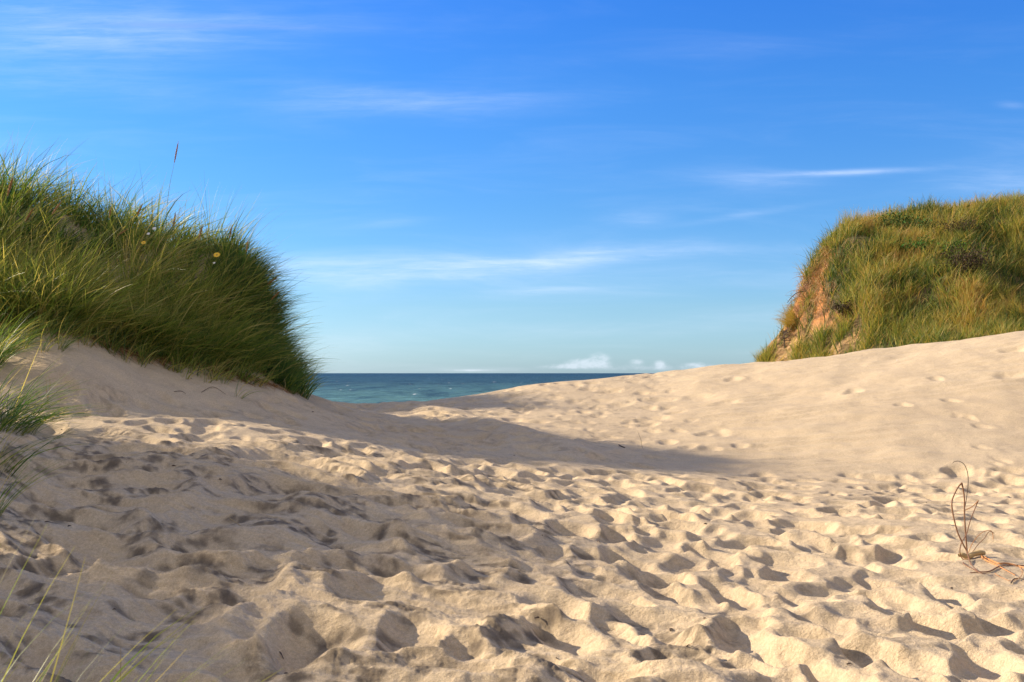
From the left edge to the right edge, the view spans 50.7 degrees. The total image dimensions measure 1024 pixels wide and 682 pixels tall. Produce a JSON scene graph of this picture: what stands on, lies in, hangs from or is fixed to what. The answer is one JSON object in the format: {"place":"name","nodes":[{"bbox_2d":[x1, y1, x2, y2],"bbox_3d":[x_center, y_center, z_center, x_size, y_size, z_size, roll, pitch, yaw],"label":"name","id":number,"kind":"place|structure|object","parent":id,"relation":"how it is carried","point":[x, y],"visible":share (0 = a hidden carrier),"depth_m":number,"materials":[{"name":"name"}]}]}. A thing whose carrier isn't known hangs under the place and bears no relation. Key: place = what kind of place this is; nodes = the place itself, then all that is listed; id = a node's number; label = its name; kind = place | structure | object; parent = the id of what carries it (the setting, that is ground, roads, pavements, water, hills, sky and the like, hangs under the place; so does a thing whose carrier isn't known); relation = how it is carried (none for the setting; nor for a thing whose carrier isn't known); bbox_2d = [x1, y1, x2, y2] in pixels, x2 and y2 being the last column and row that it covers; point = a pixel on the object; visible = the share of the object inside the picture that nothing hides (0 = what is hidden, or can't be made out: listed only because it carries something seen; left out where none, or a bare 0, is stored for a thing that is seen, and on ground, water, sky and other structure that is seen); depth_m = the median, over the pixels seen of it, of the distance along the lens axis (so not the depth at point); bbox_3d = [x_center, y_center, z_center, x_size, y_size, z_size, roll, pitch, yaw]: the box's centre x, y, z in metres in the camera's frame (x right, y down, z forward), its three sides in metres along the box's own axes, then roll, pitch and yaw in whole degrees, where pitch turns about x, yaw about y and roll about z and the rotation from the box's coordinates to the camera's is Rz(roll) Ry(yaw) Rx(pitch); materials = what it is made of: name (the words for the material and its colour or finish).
{"place":"outdoors","nodes":[
{"label":"outdoors","id":0,"kind":"place"},
{"bbox_2d":[0,309,294,394],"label":"grass","id":1,"kind":"object","parent":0,"point":[162,359],"depth_m":15.70,"materials":[{"name":"plant"}]},
{"bbox_2d":[305,373,654,402],"bbox_3d":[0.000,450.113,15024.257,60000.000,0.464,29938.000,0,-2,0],"label":"sea","id":2,"kind":"structure","parent":0,"point":[369,387],"depth_m":553.13,"materials":[{"name":"liquid"}]},
{"bbox_2d":[0,206,1023,681],"bbox_3d":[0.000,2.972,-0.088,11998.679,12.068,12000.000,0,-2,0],"label":"ground","id":3,"kind":"structure","parent":0,"point":[446,540],"depth_m":8.06,"materials":[{"name":"beige sand"}]},
{"bbox_2d":[5,177,12,256],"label":"seed stalk","id":4,"kind":"object","parent":3,"relation":"on","point":[9,187],"visible":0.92,"depth_m":16.57,"materials":[{"name":"plant"}]},
{"bbox_2d":[25,209,32,247],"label":"seed stalk","id":5,"kind":"object","parent":3,"relation":"on","point":[28,216],"visible":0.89,"depth_m":16.46,"materials":[{"name":"plant"}]},
{"bbox_2d":[0,447,73,515],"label":"marram tuft","id":6,"kind":"object","parent":3,"relation":"on","point":[6,506],"visible":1,"depth_m":7.01,"materials":[{"name":"green plant"}]},
{"bbox_2d":[0,396,83,477],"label":"marram tuft","id":7,"kind":"object","parent":3,"relation":"on","point":[13,467],"visible":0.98,"depth_m":8.88,"materials":[{"name":"green plant"}]},
{"bbox_2d":[0,293,85,367],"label":"marram tuft","id":8,"kind":"object","parent":3,"relation":"on","point":[3,352],"visible":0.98,"depth_m":13.71,"materials":[{"name":"green plant"}]},
{"bbox_2d":[0,344,109,434],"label":"marram tuft","id":9,"kind":"object","parent":3,"relation":"on","point":[12,415],"visible":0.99,"depth_m":11.13,"materials":[{"name":"green plant"}]},
{"bbox_2d":[52,202,60,246],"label":"seed stalk","id":10,"kind":"object","parent":3,"relation":"on","point":[56,207],"visible":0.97,"depth_m":16.66,"materials":[{"name":"plant"}]},
{"bbox_2d":[108,206,111,261],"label":"seed stalk","id":11,"kind":"object","parent":3,"relation":"on","point":[108,236],"visible":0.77,"depth_m":17.36,"materials":[{"name":"plant"}]},
{"bbox_2d":[0,516,282,681],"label":"marram tuft","id":12,"kind":"object","parent":3,"relation":"on","point":[123,677],"visible":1,"depth_m":2.43,"materials":[{"name":"green plant"}]},
{"bbox_2d":[0,127,340,399],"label":"marram grass","id":13,"kind":"structure","parent":3,"relation":"on","point":[147,315],"depth_m":16.88,"materials":[{"name":"green plant"}]},
{"bbox_2d":[165,143,178,235],"bbox_3d":[-5.686,-2.369,18.078,0.221,2.017,0.031,0,-2,0],"label":"seed stalk","id":14,"kind":"object","parent":3,"relation":"on","point":[171,175],"visible":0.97,"depth_m":18.09,"materials":[{"name":"plant"}]},
{"bbox_2d":[172,211,175,251],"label":"seed stalk","id":15,"kind":"object","parent":3,"relation":"on","point":[172,228],"visible":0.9,"depth_m":17.66,"materials":[{"name":"plant"}]},
{"bbox_2d":[214,252,219,319],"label":"flower","id":16,"kind":"object","parent":3,"relation":"on","point":[217,254],"visible":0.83,"depth_m":16.73,"materials":[{"name":"yellow plant"}]},
{"bbox_2d":[245,241,247,323],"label":"seed stalk","id":17,"kind":"object","parent":3,"relation":"on","point":[245,266],"visible":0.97,"depth_m":17.64,"materials":[{"name":"plant"}]},
{"bbox_2d":[266,276,278,316],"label":"seed stalk","id":18,"kind":"object","parent":3,"relation":"on","point":[266,294],"visible":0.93,"depth_m":17.63,"materials":[{"name":"plant"}]},
{"bbox_2d":[270,291,279,317],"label":"seed stalk","id":19,"kind":"object","parent":3,"relation":"on","point":[270,303],"visible":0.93,"depth_m":17.42,"materials":[{"name":"plant"}]},
{"bbox_2d":[951,461,1023,582],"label":"uprooted rhizome","id":20,"kind":"object","parent":3,"relation":"on","point":[969,556],"visible":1,"depth_m":7.51,"materials":[{"name":"brown plant"}]},
{"bbox_2d":[0,0,1023,372],"label":"sky","id":21,"kind":"structure","parent":0,"point":[463,186],"materials":[{"name":"blue"}]},
{"bbox_2d":[760,207,1023,360],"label":"dune","id":22,"kind":"structure","parent":0,"point":[781,351],"depth_m":35.94,"materials":[{"name":"beige sand"}]},
{"bbox_2d":[749,340,776,361],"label":"grass tussock","id":23,"kind":"object","parent":22,"relation":"on","point":[769,350],"depth_m":37.44,"materials":[{"name":"plant"}]},
{"bbox_2d":[772,304,797,330],"bbox_3d":[9.397,-0.862,37.509,0.990,1.094,1.064,-2,-2,42],"label":"grass tussock","id":24,"kind":"object","parent":22,"relation":"on","point":[789,321],"depth_m":37.46,"materials":[{"name":"yellow plant"}]},
{"bbox_2d":[775,326,795,348],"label":"dead shrub","id":25,"kind":"object","parent":22,"relation":"on","point":[783,337],"visible":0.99,"depth_m":37.13,"materials":[{"name":"brown plant"}]},
{"bbox_2d":[777,244,848,334],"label":"hanging roots","id":26,"kind":"object","parent":22,"relation":"hanging from","point":[803,280],"visible":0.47,"depth_m":37.31,"materials":[{"name":"plant"}]},
{"bbox_2d":[825,297,856,317],"bbox_3d":[10.717,-0.988,34.496,1.103,0.777,1.425,-2,-2,44],"label":"shrub","id":27,"kind":"object","parent":22,"relation":"on","point":[838,306],"visible":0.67,"depth_m":34.31,"materials":[{"name":"green plant"}]},
{"bbox_2d":[836,205,865,227],"bbox_3d":[12.170,-4.378,38.636,1.231,1.030,1.108,-2,-2,43],"label":"grass tussock","id":28,"kind":"object","parent":22,"relation":"on","point":[845,216],"depth_m":38.55,"materials":[{"name":"green plant"}]},
{"bbox_2d":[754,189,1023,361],"bbox_3d":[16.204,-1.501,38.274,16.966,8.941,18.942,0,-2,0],"label":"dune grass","id":29,"kind":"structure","parent":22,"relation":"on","point":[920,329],"depth_m":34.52,"materials":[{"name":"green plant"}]},
{"bbox_2d":[869,206,925,230],"bbox_3d":[13.584,-4.022,38.098,2.566,1.495,1.752,0,-2,0],"label":"shrub","id":30,"kind":"object","parent":22,"relation":"on","point":[904,223],"visible":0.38,"depth_m":37.91,"materials":[{"name":"green plant"}]},
{"bbox_2d":[876,235,935,255],"bbox_3d":[13.303,-3.070,36.099,2.048,0.974,1.334,-1,-2,31],"label":"shrub","id":31,"kind":"object","parent":22,"relation":"on","point":[917,242],"visible":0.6,"depth_m":35.80,"materials":[{"name":"green plant"}]},
{"bbox_2d":[904,216,938,229],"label":"shrub","id":32,"kind":"object","parent":22,"relation":"on","point":[920,222],"visible":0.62,"depth_m":37.31,"materials":[{"name":"green plant"}]},
{"bbox_2d":[937,238,969,252],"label":"shrub","id":33,"kind":"object","parent":22,"relation":"on","point":[955,243],"visible":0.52,"depth_m":35.08,"materials":[{"name":"green plant"}]},
{"bbox_2d":[929,214,989,236],"bbox_3d":[15.099,-3.712,36.442,1.998,1.101,1.897,2,-2,-44],"label":"shrub","id":34,"kind":"object","parent":22,"relation":"on","point":[959,223],"visible":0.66,"depth_m":36.32,"materials":[{"name":"green plant"}]},
{"bbox_2d":[923,239,1000,274],"bbox_3d":[14.167,-2.413,33.667,2.622,1.491,1.796,0,-2,0],"label":"shrub","id":35,"kind":"object","parent":22,"relation":"on","point":[968,257],"visible":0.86,"depth_m":33.42,"materials":[{"name":"green plant"}]},
{"bbox_2d":[987,285,1023,317],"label":"grass tussock","id":36,"kind":"object","parent":22,"relation":"on","point":[1010,303],"depth_m":31.76,"materials":[{"name":"green plant"}]}
]}

